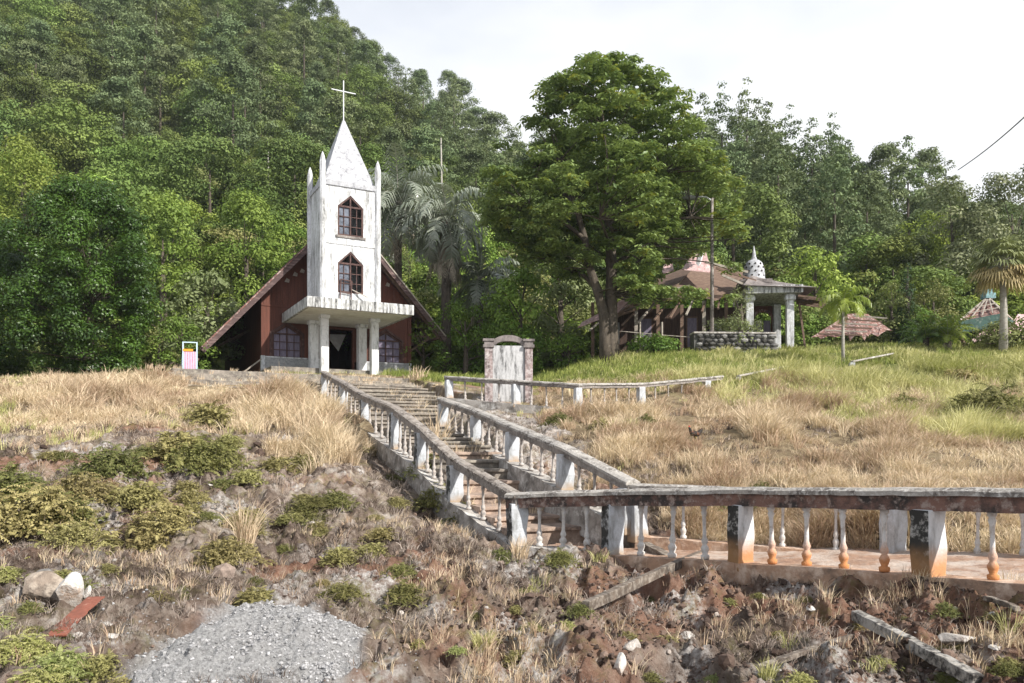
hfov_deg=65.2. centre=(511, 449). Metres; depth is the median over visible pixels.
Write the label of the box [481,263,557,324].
forest tree
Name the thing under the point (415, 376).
grass tuft
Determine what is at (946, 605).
mossy plant
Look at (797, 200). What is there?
forest tree
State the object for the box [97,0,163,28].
forest tree
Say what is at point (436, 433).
grass tuft
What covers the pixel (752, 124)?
forest tree
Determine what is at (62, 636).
mossy plant
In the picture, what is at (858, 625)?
mossy plant
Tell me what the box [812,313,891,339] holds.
collapsed roof
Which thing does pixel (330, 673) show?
gravel
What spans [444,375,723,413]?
terrace railing
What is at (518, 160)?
forest tree
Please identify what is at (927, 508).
landing railing
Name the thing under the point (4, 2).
forest tree
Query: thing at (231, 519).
mossy plant
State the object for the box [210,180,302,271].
forest tree
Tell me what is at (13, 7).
forest tree
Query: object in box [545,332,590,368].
shrub
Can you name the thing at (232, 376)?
terrace steps
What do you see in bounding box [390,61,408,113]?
forest tree
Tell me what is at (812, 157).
casuarina tree
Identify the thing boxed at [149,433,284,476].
shrub
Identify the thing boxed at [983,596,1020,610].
thin plank
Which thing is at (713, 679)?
mossy plant
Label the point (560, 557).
shrub
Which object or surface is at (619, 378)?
fern
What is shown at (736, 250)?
forest tree
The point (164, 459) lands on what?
mossy plant
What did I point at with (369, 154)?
forest tree
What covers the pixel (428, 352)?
undergrowth tree
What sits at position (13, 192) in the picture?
forest tree
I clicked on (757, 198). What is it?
forest tree
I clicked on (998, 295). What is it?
undergrowth tree
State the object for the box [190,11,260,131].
forest tree
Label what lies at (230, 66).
forest tree
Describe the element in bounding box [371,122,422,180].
forest tree
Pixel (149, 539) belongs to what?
fern
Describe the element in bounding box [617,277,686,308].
forest tree
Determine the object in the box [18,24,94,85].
forest tree
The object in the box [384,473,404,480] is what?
mossy plant
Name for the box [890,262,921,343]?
cypress
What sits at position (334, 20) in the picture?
forest tree
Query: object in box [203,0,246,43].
forest tree
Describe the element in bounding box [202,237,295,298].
forest tree
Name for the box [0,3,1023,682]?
ground
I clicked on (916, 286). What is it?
undergrowth tree
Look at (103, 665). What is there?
fern
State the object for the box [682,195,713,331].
street lamp
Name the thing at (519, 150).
forest tree
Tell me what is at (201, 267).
undergrowth tree
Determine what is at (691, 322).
door
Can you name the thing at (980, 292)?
undergrowth tree
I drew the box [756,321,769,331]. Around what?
door
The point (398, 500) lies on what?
mossy plant
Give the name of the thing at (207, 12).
forest tree
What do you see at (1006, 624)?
grass tuft
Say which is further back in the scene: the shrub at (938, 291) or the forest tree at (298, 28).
the forest tree at (298, 28)
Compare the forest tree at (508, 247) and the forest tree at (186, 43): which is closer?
the forest tree at (508, 247)
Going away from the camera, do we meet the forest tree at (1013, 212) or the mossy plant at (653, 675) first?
the mossy plant at (653, 675)
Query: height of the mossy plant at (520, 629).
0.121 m
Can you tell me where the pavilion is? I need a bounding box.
[578,246,755,356]
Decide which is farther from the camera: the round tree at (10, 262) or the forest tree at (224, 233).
the forest tree at (224, 233)
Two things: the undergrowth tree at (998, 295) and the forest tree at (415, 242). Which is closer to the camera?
the undergrowth tree at (998, 295)
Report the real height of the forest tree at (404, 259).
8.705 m
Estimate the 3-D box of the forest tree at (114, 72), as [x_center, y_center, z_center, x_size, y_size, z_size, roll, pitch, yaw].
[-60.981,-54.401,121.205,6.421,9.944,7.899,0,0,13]
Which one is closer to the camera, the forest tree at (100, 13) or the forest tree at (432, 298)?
the forest tree at (432, 298)
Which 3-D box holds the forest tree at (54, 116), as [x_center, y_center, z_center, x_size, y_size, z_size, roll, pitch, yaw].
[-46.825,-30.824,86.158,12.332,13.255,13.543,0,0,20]
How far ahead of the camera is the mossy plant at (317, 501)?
14.20 m
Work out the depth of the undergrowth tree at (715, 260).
57.54 m
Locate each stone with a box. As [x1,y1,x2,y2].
[73,632,84,637]
[83,585,91,598]
[108,633,118,638]
[614,652,626,675]
[623,638,640,650]
[680,631,694,640]
[806,606,815,610]
[938,633,975,645]
[988,644,1000,649]
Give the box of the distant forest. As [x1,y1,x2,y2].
[0,0,1023,302]
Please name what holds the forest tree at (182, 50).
on the ground at (378, 587)
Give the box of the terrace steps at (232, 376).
[165,368,413,386]
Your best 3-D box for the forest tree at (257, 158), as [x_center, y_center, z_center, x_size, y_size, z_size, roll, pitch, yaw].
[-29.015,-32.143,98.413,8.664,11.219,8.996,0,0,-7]
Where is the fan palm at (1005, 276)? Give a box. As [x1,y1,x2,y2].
[964,234,1023,353]
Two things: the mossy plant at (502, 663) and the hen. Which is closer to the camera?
the mossy plant at (502, 663)
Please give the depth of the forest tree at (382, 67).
160.15 m
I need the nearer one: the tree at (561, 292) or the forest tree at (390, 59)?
the tree at (561, 292)
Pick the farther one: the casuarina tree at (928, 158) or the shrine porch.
the casuarina tree at (928, 158)
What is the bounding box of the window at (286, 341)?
[273,325,300,357]
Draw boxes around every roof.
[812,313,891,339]
[958,289,1013,346]
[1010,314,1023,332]
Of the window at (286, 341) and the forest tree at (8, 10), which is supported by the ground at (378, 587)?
the forest tree at (8, 10)
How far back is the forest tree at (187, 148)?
75.94 m
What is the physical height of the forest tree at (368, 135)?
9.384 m
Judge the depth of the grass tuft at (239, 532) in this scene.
11.82 m
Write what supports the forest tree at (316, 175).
on the ground at (378, 587)
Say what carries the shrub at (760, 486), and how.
on the ground at (378, 587)
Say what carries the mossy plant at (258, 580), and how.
on the ground at (378, 587)
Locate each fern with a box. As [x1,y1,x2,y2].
[0,482,120,546]
[0,563,30,585]
[0,612,17,630]
[0,628,71,667]
[5,664,82,682]
[15,645,98,682]
[23,521,136,558]
[31,471,124,506]
[77,648,126,682]
[92,478,175,520]
[107,501,201,541]
[108,674,131,682]
[117,528,173,553]
[134,428,221,460]
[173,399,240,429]
[185,535,277,572]
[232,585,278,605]
[314,544,366,567]
[585,420,608,429]
[615,374,635,382]
[750,668,775,682]
[807,385,832,392]
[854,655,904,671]
[940,366,990,386]
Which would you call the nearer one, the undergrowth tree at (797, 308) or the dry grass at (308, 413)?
the dry grass at (308, 413)
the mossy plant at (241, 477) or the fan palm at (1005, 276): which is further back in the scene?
the fan palm at (1005, 276)
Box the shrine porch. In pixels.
[735,246,825,347]
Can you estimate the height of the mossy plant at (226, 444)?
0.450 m
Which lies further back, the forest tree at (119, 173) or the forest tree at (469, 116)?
the forest tree at (469, 116)
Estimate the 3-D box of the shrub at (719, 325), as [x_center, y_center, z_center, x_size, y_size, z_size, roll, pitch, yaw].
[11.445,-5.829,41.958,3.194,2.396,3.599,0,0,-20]
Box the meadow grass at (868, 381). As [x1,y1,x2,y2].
[0,340,1023,469]
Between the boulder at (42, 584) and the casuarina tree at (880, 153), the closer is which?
the boulder at (42, 584)
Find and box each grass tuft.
[215,495,285,545]
[405,402,474,440]
[408,364,431,379]
[468,627,500,652]
[508,535,535,559]
[527,573,554,589]
[589,550,611,561]
[754,654,787,680]
[779,630,801,650]
[859,658,882,672]
[985,607,1023,639]
[997,568,1023,580]
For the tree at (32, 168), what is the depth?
61.41 m
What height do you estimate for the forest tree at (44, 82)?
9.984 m
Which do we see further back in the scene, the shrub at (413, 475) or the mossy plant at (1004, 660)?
the shrub at (413, 475)
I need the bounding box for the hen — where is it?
[687,426,702,439]
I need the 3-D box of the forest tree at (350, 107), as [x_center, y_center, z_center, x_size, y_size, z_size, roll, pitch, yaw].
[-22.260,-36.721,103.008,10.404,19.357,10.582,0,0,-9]
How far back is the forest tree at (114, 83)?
95.89 m
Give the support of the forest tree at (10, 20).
on the ground at (378, 587)
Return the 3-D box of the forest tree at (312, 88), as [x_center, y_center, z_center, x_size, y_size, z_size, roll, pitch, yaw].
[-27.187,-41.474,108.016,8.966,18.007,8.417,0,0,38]
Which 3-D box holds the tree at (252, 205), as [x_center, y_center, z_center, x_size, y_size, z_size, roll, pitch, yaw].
[-18.807,-12.265,55.945,7.508,12.050,7.703,0,0,0]
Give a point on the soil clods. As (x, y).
(228, 570)
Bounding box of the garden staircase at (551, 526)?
[307,380,592,544]
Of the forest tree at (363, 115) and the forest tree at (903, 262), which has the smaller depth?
the forest tree at (903, 262)
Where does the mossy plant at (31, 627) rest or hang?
on the ground at (378, 587)
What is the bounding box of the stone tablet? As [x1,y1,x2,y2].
[483,335,534,402]
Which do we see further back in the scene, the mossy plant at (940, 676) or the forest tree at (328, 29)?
the forest tree at (328, 29)
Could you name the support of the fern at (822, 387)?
on the ground at (378, 587)
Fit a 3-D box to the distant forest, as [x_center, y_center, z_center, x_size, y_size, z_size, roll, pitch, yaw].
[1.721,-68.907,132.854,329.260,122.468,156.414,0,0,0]
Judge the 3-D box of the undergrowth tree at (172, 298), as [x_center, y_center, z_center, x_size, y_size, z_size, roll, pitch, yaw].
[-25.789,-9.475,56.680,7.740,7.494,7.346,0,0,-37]
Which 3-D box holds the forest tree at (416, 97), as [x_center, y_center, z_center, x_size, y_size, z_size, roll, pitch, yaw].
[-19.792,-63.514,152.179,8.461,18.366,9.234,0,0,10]
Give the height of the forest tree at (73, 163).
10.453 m
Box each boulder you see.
[22,570,63,606]
[55,572,83,606]
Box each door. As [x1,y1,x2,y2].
[329,327,354,369]
[686,317,697,348]
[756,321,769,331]
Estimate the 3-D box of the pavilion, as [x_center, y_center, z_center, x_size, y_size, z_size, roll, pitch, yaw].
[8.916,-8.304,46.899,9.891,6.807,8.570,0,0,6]
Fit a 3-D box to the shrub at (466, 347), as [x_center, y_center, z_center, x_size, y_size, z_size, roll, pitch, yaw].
[-2.668,-5.450,42.010,4.097,4.810,3.837,0,0,0]
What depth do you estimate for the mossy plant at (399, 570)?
10.18 m
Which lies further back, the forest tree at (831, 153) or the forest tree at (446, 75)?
the forest tree at (446, 75)
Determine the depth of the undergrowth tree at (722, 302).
47.77 m
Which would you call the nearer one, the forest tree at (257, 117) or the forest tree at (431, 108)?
the forest tree at (257, 117)
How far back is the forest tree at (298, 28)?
143.82 m
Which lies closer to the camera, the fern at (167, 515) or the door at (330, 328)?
the fern at (167, 515)
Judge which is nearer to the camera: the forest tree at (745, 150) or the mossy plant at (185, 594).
the mossy plant at (185, 594)
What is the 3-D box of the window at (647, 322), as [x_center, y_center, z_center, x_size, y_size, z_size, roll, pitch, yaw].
[7.589,-6.600,45.275,0.720,1.800,0.072,0,0,6]
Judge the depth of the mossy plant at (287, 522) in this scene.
13.27 m
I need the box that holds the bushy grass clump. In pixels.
[724,286,762,331]
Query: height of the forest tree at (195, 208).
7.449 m
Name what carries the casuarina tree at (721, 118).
on the ground at (378, 587)
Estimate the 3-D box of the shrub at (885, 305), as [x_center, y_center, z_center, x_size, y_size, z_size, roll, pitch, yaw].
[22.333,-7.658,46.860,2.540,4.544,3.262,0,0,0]
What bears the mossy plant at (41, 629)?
on the ground at (378, 587)
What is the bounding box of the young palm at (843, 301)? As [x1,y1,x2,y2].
[816,286,871,361]
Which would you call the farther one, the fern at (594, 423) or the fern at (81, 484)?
the fern at (594, 423)
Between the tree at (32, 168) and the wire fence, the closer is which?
the wire fence
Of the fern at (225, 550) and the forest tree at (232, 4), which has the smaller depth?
the fern at (225, 550)
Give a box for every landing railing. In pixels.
[504,487,1023,601]
[627,483,1023,555]
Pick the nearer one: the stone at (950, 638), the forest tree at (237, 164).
the stone at (950, 638)
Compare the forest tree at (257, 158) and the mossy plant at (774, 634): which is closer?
the mossy plant at (774, 634)
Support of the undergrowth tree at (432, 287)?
on the ground at (378, 587)
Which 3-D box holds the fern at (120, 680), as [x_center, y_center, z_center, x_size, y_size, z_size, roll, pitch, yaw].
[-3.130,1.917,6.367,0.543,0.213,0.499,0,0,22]
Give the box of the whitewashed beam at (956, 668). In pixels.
[851,610,983,682]
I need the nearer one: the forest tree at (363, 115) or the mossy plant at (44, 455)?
the mossy plant at (44, 455)
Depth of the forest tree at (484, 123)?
135.27 m
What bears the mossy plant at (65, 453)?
on the ground at (378, 587)
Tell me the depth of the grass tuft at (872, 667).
6.52 m
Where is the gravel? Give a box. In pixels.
[91,583,419,682]
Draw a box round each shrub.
[0,461,49,502]
[6,490,108,534]
[50,441,157,484]
[147,315,220,372]
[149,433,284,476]
[278,496,328,525]
[391,452,437,480]
[399,317,449,373]
[409,482,446,512]
[422,300,498,375]
[440,501,475,524]
[490,546,524,563]
[534,547,591,568]
[537,411,580,426]
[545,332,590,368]
[622,330,683,353]
[638,413,656,424]
[662,295,695,307]
[702,314,762,343]
[749,480,769,510]
[867,280,916,344]
[891,392,929,405]
[895,305,959,344]
[911,278,964,344]
[935,382,1023,423]
[962,313,1023,347]
[982,381,1021,393]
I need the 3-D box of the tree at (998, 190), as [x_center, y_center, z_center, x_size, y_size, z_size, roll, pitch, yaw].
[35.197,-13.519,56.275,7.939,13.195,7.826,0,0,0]
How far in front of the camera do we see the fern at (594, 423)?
21.32 m
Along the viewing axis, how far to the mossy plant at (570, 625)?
8.62 m
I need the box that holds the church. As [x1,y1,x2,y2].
[198,80,446,374]
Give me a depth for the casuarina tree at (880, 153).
86.40 m
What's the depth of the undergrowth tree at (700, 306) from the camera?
55.36 m
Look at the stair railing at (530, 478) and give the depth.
15.82 m
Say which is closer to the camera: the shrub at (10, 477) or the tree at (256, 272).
the shrub at (10, 477)
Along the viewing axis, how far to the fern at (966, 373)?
30.12 m
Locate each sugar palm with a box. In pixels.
[367,142,448,280]
[394,181,488,374]
[434,246,524,369]
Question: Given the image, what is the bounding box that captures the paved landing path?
[543,542,1023,580]
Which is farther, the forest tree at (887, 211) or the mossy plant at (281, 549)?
the forest tree at (887, 211)
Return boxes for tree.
[0,0,23,11]
[0,5,15,20]
[0,13,15,68]
[0,14,13,44]
[0,19,59,76]
[0,22,28,102]
[0,38,71,127]
[0,44,39,108]
[0,75,47,152]
[0,98,61,174]
[0,100,51,156]
[0,132,60,254]
[0,147,81,222]
[0,168,50,211]
[0,171,169,374]
[0,189,19,210]
[0,217,57,376]
[1,13,30,39]
[2,16,60,84]
[3,0,27,14]
[5,128,100,205]
[7,73,74,124]
[10,0,79,38]
[10,12,64,77]
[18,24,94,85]
[19,98,135,179]
[20,176,202,300]
[26,0,83,27]
[27,295,138,371]
[28,235,110,324]
[32,80,121,169]
[36,46,113,128]
[50,53,109,138]
[51,1,105,47]
[53,24,106,82]
[56,0,110,37]
[58,169,137,323]
[74,133,208,212]
[76,143,167,191]
[78,0,128,57]
[78,0,149,81]
[79,58,133,99]
[81,73,161,183]
[82,97,142,162]
[95,17,150,70]
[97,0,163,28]
[98,159,170,230]
[100,270,187,335]
[102,22,172,135]
[108,326,180,369]
[115,187,213,365]
[119,37,187,115]
[123,0,194,67]
[123,42,194,145]
[125,221,207,279]
[142,130,258,237]
[143,125,190,170]
[144,0,201,38]
[146,0,205,52]
[148,43,202,129]
[148,200,222,242]
[151,55,241,149]
[154,231,264,315]
[155,268,245,369]
[156,301,228,351]
[157,164,225,199]
[167,259,229,330]
[170,84,248,170]
[174,40,207,81]
[176,225,259,272]
[181,289,244,339]
[184,51,278,179]
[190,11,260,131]
[192,154,284,240]
[194,0,226,17]
[196,188,297,335]
[197,35,241,136]
[199,0,241,56]
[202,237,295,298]
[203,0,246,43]
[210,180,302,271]
[216,71,266,160]
[226,0,252,27]
[236,0,282,38]
[237,37,294,136]
[239,137,304,177]
[244,119,289,171]
[244,131,329,231]
[246,0,282,38]
[247,146,298,200]
[248,219,306,273]
[248,230,306,270]
[250,70,308,126]
[251,248,292,288]
[256,133,329,188]
[257,30,294,73]
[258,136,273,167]
[264,9,296,38]
[268,0,312,27]
[271,21,309,59]
[274,18,329,95]
[274,115,315,141]
[276,0,326,75]
[281,76,334,170]
[286,189,306,249]
[288,161,382,221]
[294,60,329,106]
[295,35,341,80]
[301,91,377,158]
[314,19,337,57]
[315,0,339,44]
[315,79,368,123]
[316,13,352,55]
[320,23,358,85]
[328,104,390,157]
[331,30,361,74]
[333,64,398,123]
[334,39,380,104]
[343,26,367,61]
[353,39,386,73]
[356,140,409,196]
[357,125,393,171]
[361,58,393,105]
[365,102,397,142]
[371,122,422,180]
[374,89,425,130]
[374,125,408,187]
[379,52,404,93]
[381,231,419,290]
[382,240,415,292]
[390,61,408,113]
[393,68,425,154]
[393,121,460,200]
[393,195,457,288]
[405,69,440,128]
[405,225,439,291]
[406,194,499,250]
[406,264,465,310]
[409,68,438,117]
[410,287,440,327]
[411,176,473,241]
[411,332,461,371]
[412,240,493,295]
[412,301,462,362]
[412,331,456,364]
[413,99,451,156]
[414,284,455,341]
[415,306,472,362]
[421,98,451,162]
[424,154,481,199]
[431,112,477,196]
[431,221,524,361]
[433,134,450,189]
[434,69,464,124]
[436,305,517,373]
[437,74,477,153]
[444,186,490,234]
[445,77,479,138]
[447,146,496,207]
[451,105,499,168]
[454,110,479,155]
[458,327,511,371]
[462,110,524,170]
[462,298,533,333]
[464,228,503,263]
[471,187,540,254]
[473,268,554,374]
[474,138,514,249]
[475,50,753,362]
[475,230,553,294]
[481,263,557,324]
[482,144,529,167]
[505,145,527,167]
[508,216,642,319]
[511,193,546,257]
[512,141,526,153]
[513,305,590,368]
[522,115,549,163]
[525,234,605,366]
[527,302,598,351]
[531,193,591,289]
[534,324,565,350]
[564,314,598,358]
[572,182,674,285]
[578,305,647,350]
[611,109,671,168]
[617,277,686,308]
[622,251,685,307]
[654,252,743,307]
[658,226,731,307]
[665,282,735,307]
[668,173,802,306]
[679,146,750,247]
[679,164,724,246]
[687,92,727,224]
[687,297,729,306]
[692,108,720,170]
[700,298,784,329]
[707,80,745,188]
[711,140,761,189]
[714,155,753,267]
[718,126,763,262]
[722,77,784,254]
[733,116,766,155]
[735,158,784,276]
[736,126,754,173]
[740,119,824,276]
[743,159,805,278]
[745,101,807,241]
[749,116,777,173]
[754,148,811,265]
[755,274,838,347]
[758,302,825,346]
[762,305,826,343]
[764,267,838,295]
[770,292,847,345]
[775,104,829,230]
[776,244,855,340]
[788,189,828,276]
[791,117,834,245]
[791,135,874,310]
[797,162,843,280]
[801,111,853,256]
[807,279,866,339]
[818,230,902,340]
[821,135,846,216]
[821,139,870,267]
[824,170,899,275]
[840,160,892,229]
[845,314,903,344]
[846,233,954,314]
[846,279,951,339]
[851,172,901,250]
[860,141,927,235]
[862,167,902,235]
[862,264,978,343]
[869,230,936,290]
[884,211,975,285]
[885,134,931,234]
[885,176,907,232]
[901,146,965,228]
[904,177,1008,338]
[913,167,975,282]
[914,258,998,299]
[917,212,1022,261]
[933,159,966,209]
[958,164,1023,313]
[959,278,1011,308]
[960,285,1023,340]
[969,197,1022,277]
[995,197,1023,237]
[995,288,1023,316]
[1014,213,1023,239]
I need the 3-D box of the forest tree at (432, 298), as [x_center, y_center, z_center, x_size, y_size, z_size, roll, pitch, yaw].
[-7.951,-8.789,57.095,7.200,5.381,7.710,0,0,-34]
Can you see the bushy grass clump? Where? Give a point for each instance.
(741, 313)
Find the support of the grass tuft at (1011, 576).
on the ground at (378, 587)
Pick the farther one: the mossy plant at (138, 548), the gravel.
the mossy plant at (138, 548)
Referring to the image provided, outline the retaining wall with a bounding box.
[689,332,778,351]
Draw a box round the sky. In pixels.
[255,0,1023,214]
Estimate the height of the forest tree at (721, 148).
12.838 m
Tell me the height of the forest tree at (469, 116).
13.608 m
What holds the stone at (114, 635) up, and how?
on the ground at (378, 587)
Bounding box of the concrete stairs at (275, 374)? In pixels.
[145,362,542,515]
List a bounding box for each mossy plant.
[8,600,53,614]
[13,626,38,634]
[25,624,46,635]
[29,450,67,460]
[47,450,78,460]
[47,629,74,641]
[54,568,84,578]
[61,571,108,589]
[97,563,121,575]
[104,538,128,546]
[125,541,152,551]
[126,444,163,457]
[146,590,174,601]
[151,451,177,462]
[169,479,210,492]
[173,489,220,504]
[176,585,190,599]
[183,502,205,512]
[194,510,225,521]
[204,475,238,491]
[211,433,251,448]
[211,438,243,453]
[213,482,242,493]
[217,515,267,530]
[220,507,276,524]
[230,468,268,487]
[232,453,245,459]
[243,576,264,586]
[247,527,271,535]
[255,456,301,474]
[269,513,307,525]
[269,514,304,525]
[276,543,293,554]
[286,452,319,473]
[290,493,316,500]
[297,494,338,508]
[302,520,334,529]
[311,579,333,586]
[311,580,368,607]
[312,525,328,536]
[314,488,365,511]
[352,525,401,541]
[354,541,393,559]
[364,514,389,520]
[369,578,427,609]
[379,562,420,582]
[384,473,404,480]
[387,496,419,508]
[410,638,424,649]
[443,645,470,657]
[470,611,480,621]
[501,652,522,667]
[502,650,523,664]
[508,605,523,616]
[516,621,544,635]
[519,584,539,593]
[548,619,576,631]
[559,601,601,619]
[618,630,641,640]
[641,670,664,682]
[656,634,678,642]
[695,674,718,682]
[724,597,737,606]
[749,592,768,599]
[770,630,785,639]
[777,669,817,682]
[798,596,813,604]
[852,621,867,630]
[927,671,956,682]
[929,600,970,620]
[935,644,954,652]
[944,644,963,652]
[977,611,1002,621]
[985,661,1023,680]
[986,655,1023,675]
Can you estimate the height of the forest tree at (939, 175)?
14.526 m
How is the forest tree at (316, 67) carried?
on the ground at (378, 587)
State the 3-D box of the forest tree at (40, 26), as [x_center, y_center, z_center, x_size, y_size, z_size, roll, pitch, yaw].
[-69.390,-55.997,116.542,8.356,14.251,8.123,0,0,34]
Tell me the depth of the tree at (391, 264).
59.29 m
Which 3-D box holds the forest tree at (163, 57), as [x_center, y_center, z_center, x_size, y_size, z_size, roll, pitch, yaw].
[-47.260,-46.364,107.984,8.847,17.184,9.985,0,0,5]
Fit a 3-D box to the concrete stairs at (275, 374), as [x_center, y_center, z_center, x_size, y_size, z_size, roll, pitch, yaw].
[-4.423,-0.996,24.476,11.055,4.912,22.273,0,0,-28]
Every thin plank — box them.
[732,634,854,679]
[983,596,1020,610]
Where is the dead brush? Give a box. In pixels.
[0,392,1023,682]
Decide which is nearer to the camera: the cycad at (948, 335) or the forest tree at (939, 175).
the cycad at (948, 335)
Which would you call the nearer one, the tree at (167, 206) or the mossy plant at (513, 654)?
the mossy plant at (513, 654)
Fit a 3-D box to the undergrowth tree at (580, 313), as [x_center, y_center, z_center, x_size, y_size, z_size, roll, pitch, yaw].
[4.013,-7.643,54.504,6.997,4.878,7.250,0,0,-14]
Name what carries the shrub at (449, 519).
on the ground at (378, 587)
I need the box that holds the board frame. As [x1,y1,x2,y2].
[181,342,197,368]
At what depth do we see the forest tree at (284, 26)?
161.88 m
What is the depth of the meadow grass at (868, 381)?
30.09 m
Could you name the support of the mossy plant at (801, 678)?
on the ground at (378, 587)
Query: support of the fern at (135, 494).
on the ground at (378, 587)
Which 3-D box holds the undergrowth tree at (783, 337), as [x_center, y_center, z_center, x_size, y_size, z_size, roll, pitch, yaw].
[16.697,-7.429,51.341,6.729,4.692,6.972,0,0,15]
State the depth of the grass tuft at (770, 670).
6.41 m
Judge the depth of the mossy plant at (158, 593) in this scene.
8.59 m
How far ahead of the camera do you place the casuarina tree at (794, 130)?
87.63 m
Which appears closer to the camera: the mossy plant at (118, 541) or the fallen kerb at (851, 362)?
the mossy plant at (118, 541)
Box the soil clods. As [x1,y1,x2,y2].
[0,432,1023,682]
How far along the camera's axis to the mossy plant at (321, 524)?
13.42 m
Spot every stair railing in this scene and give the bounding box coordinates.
[320,371,525,552]
[437,397,639,547]
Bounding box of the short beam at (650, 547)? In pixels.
[644,542,668,554]
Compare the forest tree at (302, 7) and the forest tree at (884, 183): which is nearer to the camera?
the forest tree at (884, 183)
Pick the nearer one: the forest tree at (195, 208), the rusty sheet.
the rusty sheet
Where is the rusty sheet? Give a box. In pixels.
[48,596,104,636]
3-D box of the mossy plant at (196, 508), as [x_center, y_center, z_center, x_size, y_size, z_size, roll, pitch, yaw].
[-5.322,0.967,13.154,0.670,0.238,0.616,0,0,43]
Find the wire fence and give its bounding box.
[620,322,684,350]
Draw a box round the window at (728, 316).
[728,316,739,330]
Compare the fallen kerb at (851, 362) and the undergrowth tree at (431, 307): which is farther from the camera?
the undergrowth tree at (431, 307)
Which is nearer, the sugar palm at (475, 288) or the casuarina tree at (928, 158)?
the sugar palm at (475, 288)
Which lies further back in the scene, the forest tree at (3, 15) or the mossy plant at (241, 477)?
the forest tree at (3, 15)
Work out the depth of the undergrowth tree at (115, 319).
49.82 m
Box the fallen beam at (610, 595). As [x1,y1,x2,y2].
[582,550,701,611]
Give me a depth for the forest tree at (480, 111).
164.30 m
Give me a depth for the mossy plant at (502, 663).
7.38 m
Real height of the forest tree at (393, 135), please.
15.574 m
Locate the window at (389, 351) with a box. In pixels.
[379,332,400,362]
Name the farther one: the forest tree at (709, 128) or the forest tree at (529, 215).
the forest tree at (709, 128)
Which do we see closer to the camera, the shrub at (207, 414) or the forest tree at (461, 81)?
the shrub at (207, 414)
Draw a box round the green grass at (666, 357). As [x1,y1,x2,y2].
[3,340,1023,392]
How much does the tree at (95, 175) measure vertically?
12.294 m
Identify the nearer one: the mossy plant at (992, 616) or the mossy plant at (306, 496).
the mossy plant at (992, 616)
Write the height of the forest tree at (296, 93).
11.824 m
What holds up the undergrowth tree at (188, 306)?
on the ground at (378, 587)
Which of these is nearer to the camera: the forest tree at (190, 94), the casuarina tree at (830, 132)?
the casuarina tree at (830, 132)
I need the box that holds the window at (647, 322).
[641,317,652,347]
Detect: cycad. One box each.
[895,314,955,346]
[915,313,977,350]
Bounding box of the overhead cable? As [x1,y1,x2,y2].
[958,117,1023,169]
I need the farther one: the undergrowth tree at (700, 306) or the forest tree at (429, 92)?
the forest tree at (429, 92)
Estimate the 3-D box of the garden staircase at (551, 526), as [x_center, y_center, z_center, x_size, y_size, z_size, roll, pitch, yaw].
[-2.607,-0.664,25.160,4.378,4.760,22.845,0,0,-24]
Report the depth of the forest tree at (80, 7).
143.94 m
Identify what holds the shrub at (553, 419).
on the ground at (378, 587)
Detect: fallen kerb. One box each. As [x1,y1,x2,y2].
[735,367,783,383]
[849,353,892,365]
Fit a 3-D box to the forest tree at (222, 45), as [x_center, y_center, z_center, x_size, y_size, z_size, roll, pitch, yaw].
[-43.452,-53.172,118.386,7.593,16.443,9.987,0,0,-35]
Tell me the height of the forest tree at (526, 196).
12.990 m
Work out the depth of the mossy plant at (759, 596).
9.55 m
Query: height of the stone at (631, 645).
0.102 m
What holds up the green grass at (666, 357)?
on the ground at (378, 587)
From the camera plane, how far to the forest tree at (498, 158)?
94.80 m
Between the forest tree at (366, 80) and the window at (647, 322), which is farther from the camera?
the forest tree at (366, 80)
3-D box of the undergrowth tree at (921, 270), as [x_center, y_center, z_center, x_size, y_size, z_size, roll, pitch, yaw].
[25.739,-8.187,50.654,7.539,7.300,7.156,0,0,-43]
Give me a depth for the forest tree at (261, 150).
102.32 m
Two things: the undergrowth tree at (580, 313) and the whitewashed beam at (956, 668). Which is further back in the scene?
the undergrowth tree at (580, 313)
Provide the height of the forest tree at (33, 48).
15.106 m
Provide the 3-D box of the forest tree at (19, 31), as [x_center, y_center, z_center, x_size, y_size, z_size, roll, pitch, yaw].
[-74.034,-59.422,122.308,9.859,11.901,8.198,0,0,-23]
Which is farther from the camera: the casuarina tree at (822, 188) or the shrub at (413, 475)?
the casuarina tree at (822, 188)
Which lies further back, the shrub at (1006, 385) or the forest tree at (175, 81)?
the forest tree at (175, 81)
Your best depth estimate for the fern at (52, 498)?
11.61 m
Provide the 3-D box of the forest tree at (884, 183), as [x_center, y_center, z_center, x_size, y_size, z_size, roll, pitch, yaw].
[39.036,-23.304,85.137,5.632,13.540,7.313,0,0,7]
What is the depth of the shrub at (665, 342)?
40.33 m
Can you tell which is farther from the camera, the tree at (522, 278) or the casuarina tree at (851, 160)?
the casuarina tree at (851, 160)
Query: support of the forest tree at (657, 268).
on the ground at (378, 587)
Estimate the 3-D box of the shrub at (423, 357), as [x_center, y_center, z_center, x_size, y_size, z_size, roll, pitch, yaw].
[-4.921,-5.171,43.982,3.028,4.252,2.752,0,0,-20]
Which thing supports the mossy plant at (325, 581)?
on the ground at (378, 587)
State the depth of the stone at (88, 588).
8.61 m
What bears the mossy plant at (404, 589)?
on the ground at (378, 587)
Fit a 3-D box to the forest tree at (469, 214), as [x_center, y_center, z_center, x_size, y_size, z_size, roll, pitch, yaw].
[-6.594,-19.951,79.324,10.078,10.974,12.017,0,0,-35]
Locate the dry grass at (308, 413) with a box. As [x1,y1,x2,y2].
[0,361,1023,682]
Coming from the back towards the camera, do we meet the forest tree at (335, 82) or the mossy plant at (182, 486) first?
the forest tree at (335, 82)
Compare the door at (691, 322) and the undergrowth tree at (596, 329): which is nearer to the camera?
the door at (691, 322)
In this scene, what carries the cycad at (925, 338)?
on the ground at (378, 587)

